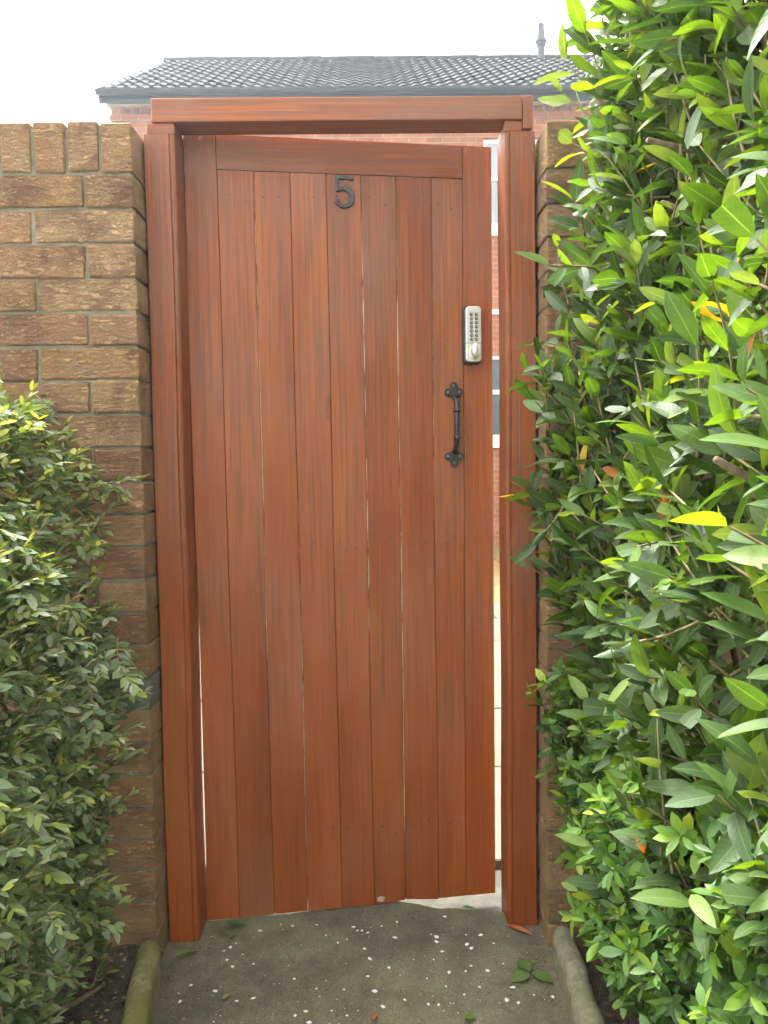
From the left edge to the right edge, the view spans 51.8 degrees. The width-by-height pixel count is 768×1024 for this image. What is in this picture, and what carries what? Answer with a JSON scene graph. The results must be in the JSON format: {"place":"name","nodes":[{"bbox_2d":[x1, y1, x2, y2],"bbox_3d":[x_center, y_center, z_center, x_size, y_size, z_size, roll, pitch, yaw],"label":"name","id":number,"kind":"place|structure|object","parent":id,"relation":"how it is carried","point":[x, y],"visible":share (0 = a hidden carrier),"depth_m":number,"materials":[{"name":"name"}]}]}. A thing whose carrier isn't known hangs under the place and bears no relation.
{"place":"outdoors","nodes":[
{"label":"outdoors","id":0,"kind":"place"},
{"bbox_2d":[15,944,163,1023],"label":"soil bed","id":1,"kind":"object","parent":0,"point":[115,1014],"visible":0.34,"depth_m":1.71,"materials":[{"name":"brown soil"}]},
{"bbox_2d":[35,983,104,1015],"bbox_3d":[-0.698,1.019,1.606,0.261,0.020,0.022,-3,4,-34],"label":"fallen stick","id":2,"kind":"object","parent":1,"relation":"on","point":[75,1002],"visible":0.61,"depth_m":1.65,"materials":[{"name":"wood"}]},
{"bbox_2d":[0,361,152,1023],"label":"honeysuckle shrub","id":3,"kind":"object","parent":1,"relation":"on","point":[48,793],"visible":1,"depth_m":1.47,"materials":[{"name":"green plant"}]},
{"bbox_2d":[81,1020,90,1023],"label":"fallen leaf","id":4,"kind":"object","parent":1,"relation":"on","point":[85,1022],"visible":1,"depth_m":1.59,"materials":[{"name":"green plant"}]},
{"bbox_2d":[44,946,133,1023],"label":"dry litter","id":5,"kind":"object","parent":1,"relation":"on","point":[89,986],"visible":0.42,"depth_m":1.70,"materials":[{"name":"brown plant"}]},
{"bbox_2d":[107,969,119,972],"bbox_3d":[-0.598,1.016,1.748,0.030,0.004,0.013,-3,4,-30],"label":"fallen leaf","id":6,"kind":"object","parent":1,"relation":"on","point":[113,970],"visible":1,"depth_m":1.75,"materials":[{"name":"plant"}]},
{"bbox_2d":[199,546,500,869],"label":"courtyard","id":7,"kind":"structure","parent":0,"point":[497,679],"depth_m":3.62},
{"bbox_2d":[94,22,678,545],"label":"house","id":8,"kind":"structure","parent":7,"relation":"on","point":[126,98],"depth_m":10.67,"materials":[{"name":"grey tile"}]},
{"bbox_2d":[492,355,498,447],"bbox_3d":[2.292,-1.514,10.786,1.960,1.255,0.170,-1,4,-1],"label":"window","id":9,"kind":"structure","parent":8,"relation":"in","point":[495,358],"depth_m":10.81,"materials":[{"name":"grey"}]},
{"bbox_2d":[483,139,537,235],"bbox_3d":[2.252,-4.354,10.612,1.960,1.285,0.170,-1,4,-1],"label":"window","id":10,"kind":"structure","parent":8,"relation":"in","point":[493,144],"depth_m":10.63,"materials":[{"name":"white"}]},
{"bbox_2d":[153,901,588,1023],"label":"path","id":11,"kind":"structure","parent":0,"point":[312,952],"depth_m":1.79,"materials":[{"name":"concrete"}]},
{"bbox_2d":[174,949,196,955],"bbox_3d":[-0.465,1.038,1.861,0.062,0.017,0.017,-4,5,-44],"label":"fallen leaf","id":12,"kind":"object","parent":11,"relation":"on","point":[184,951],"visible":1,"depth_m":1.86,"materials":[{"name":"green plant"}]},
{"bbox_2d":[156,932,215,1023],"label":"dry litter","id":13,"kind":"object","parent":11,"relation":"on","point":[172,991],"visible":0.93,"depth_m":1.80,"materials":[{"name":"brown plant"}]},
{"bbox_2d":[224,920,244,923],"bbox_3d":[-0.373,1.032,1.981,0.058,0.016,0.019,-2,4,-21],"label":"fallen leaf","id":14,"kind":"object","parent":11,"relation":"on","point":[233,922],"visible":1,"depth_m":1.98,"materials":[{"name":"green plant"}]},
{"bbox_2d":[143,95,536,942],"bbox_3d":[-0.088,0.056,1.921,0.901,2.023,0.104,-1,4,-1],"label":"timber gateway","id":15,"kind":"object","parent":11,"relation":"on","point":[509,119],"visible":0.94,"depth_m":1.87,"materials":[{"name":"paint"}]},
{"bbox_2d":[183,135,494,920],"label":"gate","id":16,"kind":"structure","parent":15,"relation":"attached to","point":[340,331],"depth_m":1.98,"materials":[{"name":"paint"}]},
{"bbox_2d":[198,919,549,1023],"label":"petal specks","id":17,"kind":"object","parent":11,"relation":"on","point":[380,969],"visible":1,"depth_m":1.75,"materials":[{"name":"white"}]},
{"bbox_2d":[463,1014,475,1018],"bbox_3d":[0.177,1.041,1.629,0.030,0.009,0.017,-2,4,-24],"label":"fallen leaf","id":18,"kind":"object","parent":11,"relation":"on","point":[468,1016],"visible":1,"depth_m":1.63,"materials":[{"name":"green plant"}]},
{"bbox_2d":[508,924,531,934],"bbox_3d":[0.329,1.010,1.913,0.065,0.008,0.016,1,4,30],"label":"fallen leaf","id":19,"kind":"object","parent":11,"relation":"on","point":[520,928],"visible":1,"depth_m":1.91,"materials":[{"name":"orange plant"}]},
{"bbox_2d":[511,959,552,981],"bbox_3d":[0.324,1.021,1.766,0.092,0.008,0.085,-1,4,-1],"label":"leaf sprig","id":20,"kind":"object","parent":11,"relation":"on","point":[519,975],"visible":1,"depth_m":1.75,"materials":[{"name":"green plant"}]},
{"bbox_2d":[522,916,563,1023],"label":"dry litter","id":21,"kind":"object","parent":11,"relation":"on","point":[547,994],"visible":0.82,"depth_m":1.75,"materials":[{"name":"brown plant"}]},
{"bbox_2d":[0,0,767,125],"label":"sky","id":22,"kind":"structure","parent":0,"point":[54,54],"materials":[{"name":"white"}]},
{"bbox_2d":[577,945,647,1023],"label":"soil bed","id":23,"kind":"object","parent":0,"point":[602,999],"visible":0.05,"depth_m":1.67,"materials":[{"name":"brown soil"}]},
{"bbox_2d":[499,0,767,1023],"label":"laurel hedge","id":24,"kind":"object","parent":23,"relation":"on","point":[681,86],"visible":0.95,"depth_m":1.15,"materials":[{"name":"green plant"}]},
{"bbox_2d":[519,657,767,1023],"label":"berberis shrub","id":25,"kind":"object","parent":23,"relation":"on","point":[644,977],"visible":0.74,"depth_m":1.21,"materials":[{"name":"green plant"}]},
{"label":"ground","id":26,"kind":"structure","parent":0,"visible":0},
{"bbox_2d":[0,121,169,954],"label":"brick wall","id":27,"kind":"structure","parent":26,"relation":"on","point":[75,340],"depth_m":1.76,"materials":[{"name":"brown brick"}]},
{"bbox_2d":[121,941,160,1023],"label":"path edging","id":28,"kind":"object","parent":26,"relation":"on","point":[142,995],"visible":0.98,"depth_m":1.65,"materials":[{"name":"concrete"}]},
{"bbox_2d":[169,870,501,940],"bbox_3d":[-0.016,1.083,2.109,1.600,0.088,0.308,-1,4,-1],"label":"threshold","id":29,"kind":"object","parent":26,"relation":"on","point":[490,901],"depth_m":2.10,"materials":[{"name":"concrete"}]},
{"bbox_2d":[553,925,605,1023],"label":"path edging","id":30,"kind":"object","parent":26,"relation":"on","point":[582,1006],"visible":0.96,"depth_m":1.65,"materials":[{"name":"concrete"}]},
{"bbox_2d":[535,120,763,946],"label":"brick wall","id":31,"kind":"structure","parent":26,"relation":"on","point":[551,150],"depth_m":1.82,"materials":[{"name":"brown brick"}]}
]}

